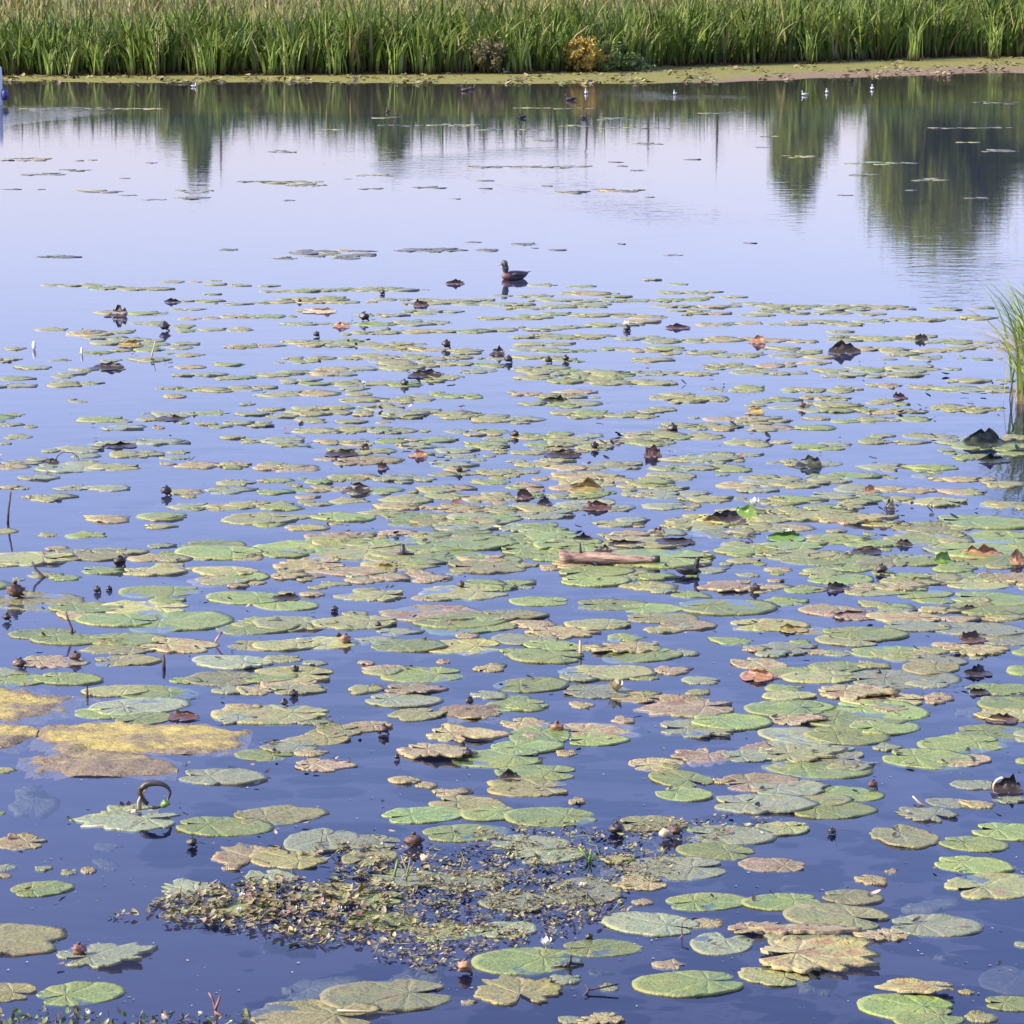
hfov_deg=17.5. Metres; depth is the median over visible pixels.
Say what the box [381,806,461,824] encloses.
lily pad
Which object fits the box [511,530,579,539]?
lily pad
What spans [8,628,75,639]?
lily pad
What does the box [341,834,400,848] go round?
lily pad
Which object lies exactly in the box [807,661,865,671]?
lily pad
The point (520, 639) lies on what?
lily pad
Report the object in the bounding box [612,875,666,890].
lily pad
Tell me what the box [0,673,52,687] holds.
lily pad
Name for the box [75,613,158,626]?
lily pad
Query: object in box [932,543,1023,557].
lily pad
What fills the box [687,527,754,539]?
lily pad
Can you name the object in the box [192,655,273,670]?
lily pad
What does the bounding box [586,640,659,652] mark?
lily pad
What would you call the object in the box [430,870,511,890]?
lily pad
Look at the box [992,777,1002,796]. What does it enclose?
pale leaf rim
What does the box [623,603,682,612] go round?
lily pad
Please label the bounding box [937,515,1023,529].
lily pad
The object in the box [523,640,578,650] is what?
lily pad
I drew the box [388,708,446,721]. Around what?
lily pad
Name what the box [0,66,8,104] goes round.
marker post
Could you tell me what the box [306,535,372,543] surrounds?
lily pad
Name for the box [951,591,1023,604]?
lily pad
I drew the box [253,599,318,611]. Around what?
lily pad
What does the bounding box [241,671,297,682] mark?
lily pad
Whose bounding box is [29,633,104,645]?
lily pad
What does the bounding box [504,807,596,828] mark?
lily pad
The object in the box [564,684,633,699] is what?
lily pad
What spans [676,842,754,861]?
lily pad
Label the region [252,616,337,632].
lily pad
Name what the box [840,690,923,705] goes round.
lily pad
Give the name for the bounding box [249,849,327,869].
lily pad
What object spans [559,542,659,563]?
log
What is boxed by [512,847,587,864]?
lily pad
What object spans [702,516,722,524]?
folded leaf
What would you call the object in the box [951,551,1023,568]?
lily pad
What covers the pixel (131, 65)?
reed clump
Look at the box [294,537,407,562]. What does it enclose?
lily pad
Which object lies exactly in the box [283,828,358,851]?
lily pad
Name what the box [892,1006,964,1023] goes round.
lily pad
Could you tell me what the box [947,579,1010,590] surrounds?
lily pad
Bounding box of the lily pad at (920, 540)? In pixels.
[886,534,938,545]
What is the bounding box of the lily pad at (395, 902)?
[355,891,401,905]
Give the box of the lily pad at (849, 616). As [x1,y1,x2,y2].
[824,609,883,620]
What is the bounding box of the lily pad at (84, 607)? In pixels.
[48,601,123,612]
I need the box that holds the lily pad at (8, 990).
[0,982,36,1002]
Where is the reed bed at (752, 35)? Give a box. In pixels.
[0,0,1023,75]
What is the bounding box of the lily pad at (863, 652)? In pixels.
[850,646,925,658]
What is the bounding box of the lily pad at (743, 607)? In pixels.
[678,599,777,616]
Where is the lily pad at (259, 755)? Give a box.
[234,749,293,762]
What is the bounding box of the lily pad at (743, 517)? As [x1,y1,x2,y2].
[696,514,762,524]
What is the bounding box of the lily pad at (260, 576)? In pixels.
[212,572,269,582]
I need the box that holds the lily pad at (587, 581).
[561,575,630,586]
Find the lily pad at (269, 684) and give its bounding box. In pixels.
[260,678,316,689]
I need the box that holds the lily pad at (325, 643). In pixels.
[287,636,357,650]
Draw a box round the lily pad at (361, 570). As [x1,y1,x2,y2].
[321,566,386,576]
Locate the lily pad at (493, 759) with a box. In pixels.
[451,747,542,769]
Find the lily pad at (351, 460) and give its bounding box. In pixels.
[338,456,404,465]
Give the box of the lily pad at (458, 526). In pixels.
[433,521,502,530]
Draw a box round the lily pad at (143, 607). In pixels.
[97,600,189,614]
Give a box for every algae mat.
[0,687,101,725]
[0,724,39,753]
[16,750,182,780]
[27,720,253,756]
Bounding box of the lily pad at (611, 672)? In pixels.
[557,665,655,680]
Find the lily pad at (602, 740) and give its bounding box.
[565,733,630,746]
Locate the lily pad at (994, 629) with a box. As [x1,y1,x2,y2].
[934,622,1023,635]
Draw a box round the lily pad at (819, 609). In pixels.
[798,603,865,617]
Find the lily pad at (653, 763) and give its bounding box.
[628,757,685,771]
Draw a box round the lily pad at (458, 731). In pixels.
[426,723,512,743]
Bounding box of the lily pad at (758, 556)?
[738,544,780,559]
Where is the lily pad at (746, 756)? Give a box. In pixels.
[722,749,776,762]
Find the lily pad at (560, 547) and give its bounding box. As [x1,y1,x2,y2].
[520,539,586,549]
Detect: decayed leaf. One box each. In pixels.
[748,924,862,935]
[759,934,880,973]
[874,977,954,993]
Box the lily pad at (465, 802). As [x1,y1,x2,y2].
[428,795,507,811]
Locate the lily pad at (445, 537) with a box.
[427,531,491,540]
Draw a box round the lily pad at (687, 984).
[632,970,743,997]
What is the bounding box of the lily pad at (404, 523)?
[388,518,447,527]
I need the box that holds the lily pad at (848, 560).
[824,554,882,563]
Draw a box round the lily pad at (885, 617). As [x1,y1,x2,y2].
[866,611,941,624]
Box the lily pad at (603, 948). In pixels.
[563,939,643,958]
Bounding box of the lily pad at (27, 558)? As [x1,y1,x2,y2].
[0,551,73,567]
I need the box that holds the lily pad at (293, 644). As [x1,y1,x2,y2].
[252,639,318,650]
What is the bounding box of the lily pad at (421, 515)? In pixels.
[380,512,437,519]
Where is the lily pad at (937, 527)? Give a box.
[891,521,969,533]
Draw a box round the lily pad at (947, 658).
[910,654,968,664]
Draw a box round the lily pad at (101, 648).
[79,638,156,655]
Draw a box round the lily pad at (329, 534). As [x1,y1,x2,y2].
[303,531,376,538]
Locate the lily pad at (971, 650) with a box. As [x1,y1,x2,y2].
[943,644,1009,656]
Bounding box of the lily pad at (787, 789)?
[751,779,830,795]
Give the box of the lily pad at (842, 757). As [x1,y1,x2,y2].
[772,751,880,772]
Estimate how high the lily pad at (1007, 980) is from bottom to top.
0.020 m
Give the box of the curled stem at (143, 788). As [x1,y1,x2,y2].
[126,780,170,811]
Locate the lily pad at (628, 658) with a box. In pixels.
[602,647,682,664]
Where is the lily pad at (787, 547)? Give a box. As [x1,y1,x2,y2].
[735,542,797,550]
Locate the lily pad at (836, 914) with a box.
[783,903,889,932]
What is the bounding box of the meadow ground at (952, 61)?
[0,0,1023,84]
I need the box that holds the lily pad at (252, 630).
[216,624,299,636]
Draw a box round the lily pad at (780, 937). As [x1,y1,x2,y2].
[763,922,852,939]
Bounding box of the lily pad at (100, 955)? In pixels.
[56,941,157,968]
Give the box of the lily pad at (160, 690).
[116,684,200,700]
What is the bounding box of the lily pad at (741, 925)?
[727,921,779,934]
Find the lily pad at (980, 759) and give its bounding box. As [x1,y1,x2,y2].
[937,754,991,766]
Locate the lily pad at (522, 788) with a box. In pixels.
[487,777,568,798]
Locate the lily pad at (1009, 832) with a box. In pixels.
[972,822,1023,840]
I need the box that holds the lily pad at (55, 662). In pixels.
[13,655,90,669]
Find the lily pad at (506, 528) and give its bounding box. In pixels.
[493,522,554,532]
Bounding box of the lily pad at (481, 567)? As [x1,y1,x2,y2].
[448,560,526,573]
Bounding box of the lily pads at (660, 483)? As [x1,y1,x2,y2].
[0,101,1023,1023]
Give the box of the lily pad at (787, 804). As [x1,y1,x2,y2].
[714,793,819,815]
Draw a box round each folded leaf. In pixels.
[43,458,58,464]
[89,361,123,369]
[103,441,136,447]
[104,305,127,317]
[117,339,141,346]
[155,414,184,420]
[164,298,180,302]
[167,708,199,720]
[271,593,300,600]
[303,307,336,313]
[324,448,357,456]
[332,321,349,327]
[341,482,369,493]
[360,443,368,449]
[375,562,396,569]
[378,461,388,468]
[407,368,440,377]
[408,449,427,457]
[414,298,428,305]
[446,279,464,284]
[489,345,504,355]
[499,769,520,781]
[516,489,533,499]
[537,496,552,505]
[541,395,567,402]
[544,449,581,458]
[567,477,603,492]
[573,532,591,539]
[582,500,611,510]
[594,544,611,551]
[608,539,645,547]
[644,444,661,457]
[649,526,664,533]
[655,537,693,545]
[666,323,690,328]
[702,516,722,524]
[706,510,745,522]
[736,503,757,516]
[741,667,773,681]
[745,406,763,414]
[748,334,765,343]
[766,531,805,541]
[778,623,807,632]
[795,454,821,468]
[827,581,852,590]
[828,340,860,354]
[834,610,870,618]
[850,546,881,554]
[864,484,875,492]
[884,498,894,510]
[893,392,907,398]
[895,538,912,545]
[914,333,927,340]
[933,551,954,564]
[959,630,987,643]
[960,544,1003,558]
[960,604,974,609]
[963,428,1006,448]
[964,664,992,676]
[970,688,989,694]
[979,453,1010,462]
[985,713,1018,723]
[990,773,1023,795]
[1010,549,1023,564]
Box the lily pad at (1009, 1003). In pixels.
[985,996,1023,1011]
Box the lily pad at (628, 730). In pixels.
[562,723,642,740]
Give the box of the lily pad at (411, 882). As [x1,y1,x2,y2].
[367,868,442,886]
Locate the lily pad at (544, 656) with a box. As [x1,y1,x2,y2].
[508,649,583,663]
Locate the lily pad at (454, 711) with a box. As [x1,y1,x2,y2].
[439,704,507,724]
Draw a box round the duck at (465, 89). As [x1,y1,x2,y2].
[461,85,471,90]
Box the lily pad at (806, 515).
[766,509,836,520]
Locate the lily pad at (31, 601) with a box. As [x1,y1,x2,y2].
[0,590,85,612]
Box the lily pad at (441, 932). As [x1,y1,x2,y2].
[410,922,481,942]
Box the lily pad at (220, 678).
[183,671,260,686]
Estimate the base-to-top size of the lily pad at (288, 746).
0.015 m
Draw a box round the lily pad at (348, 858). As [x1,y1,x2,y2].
[341,848,398,866]
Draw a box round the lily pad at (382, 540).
[346,538,403,546]
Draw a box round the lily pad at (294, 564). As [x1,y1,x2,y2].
[273,557,344,569]
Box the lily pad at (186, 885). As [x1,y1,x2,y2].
[161,878,222,900]
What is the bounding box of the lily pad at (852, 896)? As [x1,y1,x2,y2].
[822,889,884,904]
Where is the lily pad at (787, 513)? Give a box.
[768,507,814,514]
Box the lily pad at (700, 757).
[671,747,736,767]
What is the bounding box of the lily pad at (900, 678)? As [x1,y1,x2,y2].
[848,669,961,690]
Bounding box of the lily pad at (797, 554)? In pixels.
[763,549,839,561]
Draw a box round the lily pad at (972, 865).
[934,855,1014,873]
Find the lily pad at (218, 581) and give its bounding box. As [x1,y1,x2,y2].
[195,575,255,584]
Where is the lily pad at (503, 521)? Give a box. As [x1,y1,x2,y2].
[448,516,513,524]
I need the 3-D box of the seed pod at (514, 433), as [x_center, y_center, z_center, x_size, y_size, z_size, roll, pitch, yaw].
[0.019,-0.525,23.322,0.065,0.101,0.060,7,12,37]
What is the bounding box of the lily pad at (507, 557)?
[465,554,522,562]
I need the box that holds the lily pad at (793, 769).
[761,760,873,780]
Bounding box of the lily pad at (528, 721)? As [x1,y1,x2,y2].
[500,717,553,730]
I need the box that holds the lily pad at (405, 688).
[384,683,448,693]
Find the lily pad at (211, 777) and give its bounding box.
[179,768,267,786]
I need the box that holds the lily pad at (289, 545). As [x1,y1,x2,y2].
[253,540,343,553]
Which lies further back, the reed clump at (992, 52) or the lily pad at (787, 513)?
the reed clump at (992, 52)
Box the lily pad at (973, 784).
[950,780,997,789]
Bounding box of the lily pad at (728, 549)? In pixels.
[713,545,775,553]
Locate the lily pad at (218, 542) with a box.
[182,540,246,546]
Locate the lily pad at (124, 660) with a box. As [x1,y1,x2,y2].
[95,654,161,666]
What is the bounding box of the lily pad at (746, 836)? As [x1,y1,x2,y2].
[683,825,776,845]
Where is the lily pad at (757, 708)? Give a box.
[744,700,822,715]
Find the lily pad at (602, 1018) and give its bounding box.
[576,1012,624,1023]
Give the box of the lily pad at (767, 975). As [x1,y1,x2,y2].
[737,966,810,986]
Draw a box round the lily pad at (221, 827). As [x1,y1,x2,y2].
[176,816,273,837]
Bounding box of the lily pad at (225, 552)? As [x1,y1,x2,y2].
[174,545,262,560]
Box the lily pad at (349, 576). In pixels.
[346,571,410,583]
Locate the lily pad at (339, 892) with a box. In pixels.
[299,882,374,907]
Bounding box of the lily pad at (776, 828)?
[753,821,809,835]
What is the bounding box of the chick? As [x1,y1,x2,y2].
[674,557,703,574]
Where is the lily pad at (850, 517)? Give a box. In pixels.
[811,512,868,520]
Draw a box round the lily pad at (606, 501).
[553,498,618,511]
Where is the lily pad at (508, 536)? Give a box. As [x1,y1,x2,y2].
[483,533,527,542]
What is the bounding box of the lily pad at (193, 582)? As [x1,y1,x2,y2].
[187,575,248,587]
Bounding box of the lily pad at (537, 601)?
[509,596,567,606]
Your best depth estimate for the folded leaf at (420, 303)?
32.57 m
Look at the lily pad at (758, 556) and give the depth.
18.77 m
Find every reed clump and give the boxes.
[36,40,67,75]
[50,37,79,75]
[52,50,75,75]
[87,38,113,75]
[118,32,138,75]
[143,32,161,75]
[182,34,222,75]
[262,36,287,75]
[268,37,305,75]
[321,38,346,74]
[384,35,411,74]
[406,30,443,74]
[497,25,535,73]
[794,26,817,63]
[900,15,925,60]
[981,17,1003,58]
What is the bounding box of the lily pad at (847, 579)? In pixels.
[807,573,873,585]
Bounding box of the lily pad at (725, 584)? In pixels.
[697,579,760,591]
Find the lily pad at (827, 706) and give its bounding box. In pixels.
[759,699,836,711]
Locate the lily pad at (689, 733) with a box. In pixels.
[660,718,750,738]
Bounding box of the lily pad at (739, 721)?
[691,713,772,729]
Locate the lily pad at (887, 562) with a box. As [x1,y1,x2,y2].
[853,556,907,567]
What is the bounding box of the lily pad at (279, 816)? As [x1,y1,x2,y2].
[234,805,329,827]
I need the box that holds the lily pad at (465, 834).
[422,824,511,842]
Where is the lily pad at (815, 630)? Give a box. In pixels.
[781,626,835,635]
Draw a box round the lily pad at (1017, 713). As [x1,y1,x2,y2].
[973,708,1023,722]
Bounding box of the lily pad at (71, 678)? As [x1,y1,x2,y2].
[34,672,103,685]
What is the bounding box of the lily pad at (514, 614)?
[483,609,549,619]
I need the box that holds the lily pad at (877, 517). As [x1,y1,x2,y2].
[814,512,898,524]
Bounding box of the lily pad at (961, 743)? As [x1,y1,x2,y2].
[917,734,1008,754]
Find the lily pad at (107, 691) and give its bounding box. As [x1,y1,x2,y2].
[81,685,148,696]
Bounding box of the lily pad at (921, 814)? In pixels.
[895,806,957,822]
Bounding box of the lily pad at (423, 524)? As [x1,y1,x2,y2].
[409,517,460,525]
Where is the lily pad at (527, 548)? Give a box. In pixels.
[501,544,558,553]
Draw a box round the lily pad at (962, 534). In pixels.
[883,531,966,546]
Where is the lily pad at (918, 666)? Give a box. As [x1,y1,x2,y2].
[902,660,959,674]
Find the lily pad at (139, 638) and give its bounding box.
[90,632,169,645]
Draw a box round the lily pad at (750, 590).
[708,583,770,591]
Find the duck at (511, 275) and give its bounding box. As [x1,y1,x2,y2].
[498,260,530,279]
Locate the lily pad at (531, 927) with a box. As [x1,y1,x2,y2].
[474,921,537,938]
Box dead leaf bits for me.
[0,319,1023,964]
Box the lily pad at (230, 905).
[193,896,278,917]
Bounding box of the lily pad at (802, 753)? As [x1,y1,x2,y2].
[758,744,847,762]
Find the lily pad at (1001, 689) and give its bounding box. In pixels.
[965,683,1023,695]
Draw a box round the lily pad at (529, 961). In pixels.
[471,947,581,976]
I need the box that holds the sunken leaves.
[8,695,982,1023]
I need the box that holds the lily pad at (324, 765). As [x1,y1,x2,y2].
[295,758,357,772]
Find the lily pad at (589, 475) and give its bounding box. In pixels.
[551,471,617,480]
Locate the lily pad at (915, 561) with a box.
[893,557,954,565]
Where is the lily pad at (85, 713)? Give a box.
[74,707,131,719]
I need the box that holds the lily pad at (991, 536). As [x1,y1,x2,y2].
[967,530,1023,543]
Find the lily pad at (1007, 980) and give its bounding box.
[978,965,1023,996]
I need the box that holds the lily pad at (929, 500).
[902,497,967,506]
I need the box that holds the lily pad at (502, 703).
[485,699,549,711]
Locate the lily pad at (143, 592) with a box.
[118,585,202,598]
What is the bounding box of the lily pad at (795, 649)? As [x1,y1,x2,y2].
[743,642,818,655]
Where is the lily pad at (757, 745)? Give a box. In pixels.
[739,740,796,754]
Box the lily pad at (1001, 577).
[977,572,1023,582]
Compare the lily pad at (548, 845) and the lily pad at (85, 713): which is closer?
the lily pad at (548, 845)
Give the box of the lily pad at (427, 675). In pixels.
[380,666,465,684]
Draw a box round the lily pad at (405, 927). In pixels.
[348,910,421,931]
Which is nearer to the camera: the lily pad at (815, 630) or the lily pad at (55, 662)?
the lily pad at (55, 662)
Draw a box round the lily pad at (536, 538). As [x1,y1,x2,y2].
[510,535,602,548]
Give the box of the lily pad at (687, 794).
[655,787,713,801]
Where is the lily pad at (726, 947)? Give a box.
[690,932,753,955]
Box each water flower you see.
[540,936,551,948]
[608,678,622,703]
[749,497,758,506]
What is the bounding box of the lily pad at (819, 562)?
[778,557,847,566]
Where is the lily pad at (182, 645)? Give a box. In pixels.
[141,636,219,653]
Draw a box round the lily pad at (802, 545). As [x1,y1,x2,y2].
[760,541,822,549]
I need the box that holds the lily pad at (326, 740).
[280,733,350,746]
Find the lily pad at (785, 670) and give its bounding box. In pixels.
[766,667,811,676]
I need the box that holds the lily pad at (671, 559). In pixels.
[595,548,714,569]
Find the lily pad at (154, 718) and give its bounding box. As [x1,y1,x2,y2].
[115,712,171,724]
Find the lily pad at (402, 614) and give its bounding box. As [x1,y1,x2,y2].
[378,604,482,622]
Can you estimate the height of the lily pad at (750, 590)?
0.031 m
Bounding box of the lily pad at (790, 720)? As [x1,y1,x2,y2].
[769,713,827,725]
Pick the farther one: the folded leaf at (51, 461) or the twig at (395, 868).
the folded leaf at (51, 461)
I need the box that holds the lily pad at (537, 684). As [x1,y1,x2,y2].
[493,677,568,692]
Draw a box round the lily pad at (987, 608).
[950,600,1023,614]
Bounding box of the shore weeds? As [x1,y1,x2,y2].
[0,1004,255,1023]
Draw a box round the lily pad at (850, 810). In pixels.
[794,799,878,820]
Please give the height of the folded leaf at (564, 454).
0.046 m
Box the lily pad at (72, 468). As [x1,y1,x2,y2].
[33,462,109,473]
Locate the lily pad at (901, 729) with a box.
[849,720,920,734]
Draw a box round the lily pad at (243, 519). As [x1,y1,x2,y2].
[221,511,298,525]
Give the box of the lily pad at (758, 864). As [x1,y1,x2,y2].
[738,857,805,872]
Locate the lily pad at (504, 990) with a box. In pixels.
[473,973,562,1005]
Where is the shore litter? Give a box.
[2,56,1023,83]
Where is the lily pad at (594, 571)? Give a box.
[559,566,635,576]
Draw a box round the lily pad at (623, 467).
[580,461,642,471]
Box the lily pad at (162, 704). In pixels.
[88,696,190,714]
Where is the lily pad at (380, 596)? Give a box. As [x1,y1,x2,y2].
[333,589,406,602]
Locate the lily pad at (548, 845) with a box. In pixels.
[491,834,570,849]
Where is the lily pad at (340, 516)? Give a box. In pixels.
[309,512,375,521]
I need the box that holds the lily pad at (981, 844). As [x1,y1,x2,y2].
[939,836,1009,852]
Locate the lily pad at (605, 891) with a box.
[546,876,622,906]
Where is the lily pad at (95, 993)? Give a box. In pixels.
[36,981,125,1006]
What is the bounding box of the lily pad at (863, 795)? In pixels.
[802,786,885,802]
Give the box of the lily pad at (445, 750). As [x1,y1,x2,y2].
[396,743,477,758]
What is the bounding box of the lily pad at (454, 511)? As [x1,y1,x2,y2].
[432,502,488,513]
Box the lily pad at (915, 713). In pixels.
[832,699,930,721]
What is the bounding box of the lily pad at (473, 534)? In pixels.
[429,529,498,537]
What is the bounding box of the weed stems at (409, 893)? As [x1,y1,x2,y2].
[148,820,720,953]
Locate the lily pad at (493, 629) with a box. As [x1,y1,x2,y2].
[421,616,516,636]
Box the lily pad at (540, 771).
[494,764,575,781]
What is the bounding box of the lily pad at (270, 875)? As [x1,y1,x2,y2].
[245,869,297,887]
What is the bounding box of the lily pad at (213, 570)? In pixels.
[192,566,259,575]
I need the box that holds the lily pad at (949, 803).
[925,798,970,808]
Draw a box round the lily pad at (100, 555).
[47,548,127,561]
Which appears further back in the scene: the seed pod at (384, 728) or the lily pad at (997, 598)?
the lily pad at (997, 598)
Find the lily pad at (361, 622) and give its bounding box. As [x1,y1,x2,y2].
[311,615,396,630]
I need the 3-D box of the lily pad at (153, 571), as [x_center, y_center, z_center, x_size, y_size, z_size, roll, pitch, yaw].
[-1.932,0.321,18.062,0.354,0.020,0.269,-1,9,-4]
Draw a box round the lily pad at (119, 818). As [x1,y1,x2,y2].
[69,804,180,833]
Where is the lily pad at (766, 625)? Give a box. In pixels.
[730,618,810,632]
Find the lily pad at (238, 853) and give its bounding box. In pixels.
[211,842,289,865]
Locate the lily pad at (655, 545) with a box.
[601,536,687,548]
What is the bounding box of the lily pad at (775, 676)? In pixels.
[740,671,796,679]
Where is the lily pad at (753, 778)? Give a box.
[722,772,800,792]
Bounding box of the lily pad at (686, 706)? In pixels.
[633,694,734,718]
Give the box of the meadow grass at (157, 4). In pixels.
[0,0,1021,33]
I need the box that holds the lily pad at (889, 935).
[853,928,908,940]
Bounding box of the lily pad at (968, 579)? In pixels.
[915,575,975,584]
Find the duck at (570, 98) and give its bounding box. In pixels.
[566,94,575,100]
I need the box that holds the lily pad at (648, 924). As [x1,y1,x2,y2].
[602,911,699,936]
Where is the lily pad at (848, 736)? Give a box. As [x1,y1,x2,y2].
[805,726,889,746]
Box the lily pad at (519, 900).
[478,892,554,911]
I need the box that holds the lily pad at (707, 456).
[679,452,746,464]
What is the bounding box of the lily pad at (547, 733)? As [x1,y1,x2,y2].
[509,726,570,742]
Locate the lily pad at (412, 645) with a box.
[371,639,447,652]
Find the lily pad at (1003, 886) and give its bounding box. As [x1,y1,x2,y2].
[944,872,1023,900]
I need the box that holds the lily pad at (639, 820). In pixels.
[620,815,689,832]
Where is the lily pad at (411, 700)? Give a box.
[365,693,443,707]
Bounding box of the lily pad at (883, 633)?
[823,626,909,641]
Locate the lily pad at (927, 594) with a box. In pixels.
[893,590,954,598]
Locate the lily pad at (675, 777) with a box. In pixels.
[648,769,713,787]
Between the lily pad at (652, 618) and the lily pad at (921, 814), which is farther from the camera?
the lily pad at (652, 618)
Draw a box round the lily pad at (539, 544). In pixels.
[533,539,609,551]
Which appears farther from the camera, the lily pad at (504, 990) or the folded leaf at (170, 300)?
the folded leaf at (170, 300)
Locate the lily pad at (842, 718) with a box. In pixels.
[805,707,910,728]
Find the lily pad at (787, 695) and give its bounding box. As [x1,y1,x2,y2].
[762,690,816,699]
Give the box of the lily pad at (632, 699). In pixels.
[610,691,659,703]
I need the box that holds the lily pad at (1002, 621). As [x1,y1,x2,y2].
[968,610,1023,623]
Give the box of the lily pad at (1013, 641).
[979,631,1023,647]
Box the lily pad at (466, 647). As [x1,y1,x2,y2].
[425,638,499,655]
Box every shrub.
[468,36,507,73]
[562,36,610,71]
[565,25,609,46]
[595,39,622,71]
[614,51,655,70]
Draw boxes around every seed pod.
[2,612,13,630]
[6,580,25,597]
[14,657,26,671]
[69,650,83,671]
[71,942,89,969]
[93,585,103,601]
[106,585,113,599]
[113,555,127,571]
[159,321,170,330]
[160,485,174,502]
[186,837,199,859]
[280,698,287,706]
[289,689,299,704]
[291,665,298,671]
[331,605,338,616]
[340,633,353,653]
[359,311,369,320]
[378,723,391,745]
[394,753,401,771]
[400,379,410,391]
[403,831,425,854]
[420,852,431,871]
[441,339,450,347]
[455,465,463,480]
[457,580,464,587]
[457,958,476,988]
[462,747,475,769]
[465,696,473,704]
[504,355,513,367]
[510,430,520,443]
[545,356,552,364]
[550,720,566,742]
[562,354,570,366]
[585,932,593,939]
[591,441,600,456]
[608,821,626,846]
[623,324,630,330]
[659,826,675,852]
[666,423,677,431]
[669,823,683,844]
[750,583,761,599]
[798,401,806,414]
[827,827,837,846]
[868,779,877,790]
[876,563,887,577]
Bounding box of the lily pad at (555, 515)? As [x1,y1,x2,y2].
[509,509,574,519]
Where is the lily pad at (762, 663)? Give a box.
[730,657,788,669]
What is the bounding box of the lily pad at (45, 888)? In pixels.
[10,880,74,897]
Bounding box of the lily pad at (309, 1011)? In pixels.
[247,998,379,1023]
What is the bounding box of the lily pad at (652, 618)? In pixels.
[627,612,699,623]
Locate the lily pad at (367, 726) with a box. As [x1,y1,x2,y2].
[344,721,392,732]
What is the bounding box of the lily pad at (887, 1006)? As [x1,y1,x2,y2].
[857,993,952,1020]
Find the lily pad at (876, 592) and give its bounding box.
[841,586,907,596]
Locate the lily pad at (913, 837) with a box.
[869,824,939,848]
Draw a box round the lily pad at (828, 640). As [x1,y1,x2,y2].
[815,634,882,647]
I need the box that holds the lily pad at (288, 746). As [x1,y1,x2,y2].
[259,741,316,752]
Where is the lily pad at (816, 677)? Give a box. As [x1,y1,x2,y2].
[781,670,857,684]
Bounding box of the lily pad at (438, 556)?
[370,545,483,564]
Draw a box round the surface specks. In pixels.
[7,326,1022,1021]
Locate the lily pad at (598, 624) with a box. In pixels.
[564,619,630,630]
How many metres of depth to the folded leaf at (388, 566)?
18.16 m
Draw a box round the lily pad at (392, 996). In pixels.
[319,978,451,1012]
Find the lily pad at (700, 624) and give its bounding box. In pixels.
[658,620,717,630]
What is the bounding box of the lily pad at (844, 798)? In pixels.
[772,792,853,805]
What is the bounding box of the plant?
[578,847,595,864]
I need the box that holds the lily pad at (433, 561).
[421,556,452,564]
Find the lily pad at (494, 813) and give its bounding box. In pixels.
[461,806,513,820]
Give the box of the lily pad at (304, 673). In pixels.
[250,665,333,681]
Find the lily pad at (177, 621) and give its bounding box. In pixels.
[128,611,234,634]
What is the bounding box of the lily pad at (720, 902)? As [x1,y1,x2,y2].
[666,892,747,912]
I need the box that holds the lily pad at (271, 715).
[211,704,329,726]
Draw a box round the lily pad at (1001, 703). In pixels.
[977,696,1023,709]
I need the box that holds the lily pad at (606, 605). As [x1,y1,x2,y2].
[578,599,649,611]
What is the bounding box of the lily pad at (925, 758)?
[882,748,974,771]
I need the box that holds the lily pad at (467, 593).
[417,582,507,601]
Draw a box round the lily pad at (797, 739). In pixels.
[759,736,855,753]
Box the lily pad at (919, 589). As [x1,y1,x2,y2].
[872,583,932,590]
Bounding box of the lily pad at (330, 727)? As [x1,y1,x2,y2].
[305,723,361,737]
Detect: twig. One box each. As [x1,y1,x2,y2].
[6,491,11,524]
[31,561,47,580]
[65,612,73,634]
[162,654,165,670]
[208,992,241,1023]
[337,1009,394,1013]
[392,544,413,555]
[393,859,398,876]
[400,855,414,881]
[553,956,583,967]
[579,640,581,657]
[582,983,618,996]
[677,917,688,942]
[912,796,927,807]
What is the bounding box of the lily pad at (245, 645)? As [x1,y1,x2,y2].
[227,640,279,651]
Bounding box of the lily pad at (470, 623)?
[412,612,508,627]
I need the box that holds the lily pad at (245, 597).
[206,591,280,604]
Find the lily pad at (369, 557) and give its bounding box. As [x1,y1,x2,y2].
[364,552,432,561]
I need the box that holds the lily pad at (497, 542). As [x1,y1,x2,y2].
[395,535,518,551]
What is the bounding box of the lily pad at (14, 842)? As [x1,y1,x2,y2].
[0,832,47,851]
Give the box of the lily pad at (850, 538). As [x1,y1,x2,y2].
[799,533,870,545]
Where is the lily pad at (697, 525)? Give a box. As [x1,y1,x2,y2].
[665,518,746,531]
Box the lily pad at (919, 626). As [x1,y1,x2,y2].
[884,620,951,631]
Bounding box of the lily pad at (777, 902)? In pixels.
[741,893,821,910]
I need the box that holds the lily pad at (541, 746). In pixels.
[491,739,564,752]
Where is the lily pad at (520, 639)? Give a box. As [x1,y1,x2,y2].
[491,633,557,645]
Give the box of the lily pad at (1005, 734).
[955,724,1023,742]
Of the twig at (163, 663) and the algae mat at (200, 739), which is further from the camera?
the twig at (163, 663)
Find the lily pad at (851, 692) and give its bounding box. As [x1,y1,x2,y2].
[818,684,900,699]
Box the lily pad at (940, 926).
[891,913,983,938]
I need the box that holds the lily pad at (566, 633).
[525,625,601,640]
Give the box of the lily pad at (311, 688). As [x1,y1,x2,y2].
[270,684,326,694]
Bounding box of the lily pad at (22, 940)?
[0,922,67,956]
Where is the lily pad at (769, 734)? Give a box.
[757,727,834,744]
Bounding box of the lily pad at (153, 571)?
[123,566,188,576]
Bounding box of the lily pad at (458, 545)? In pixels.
[439,542,478,548]
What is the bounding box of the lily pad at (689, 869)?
[624,856,727,882]
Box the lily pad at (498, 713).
[456,711,502,719]
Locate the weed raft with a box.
[109,810,806,970]

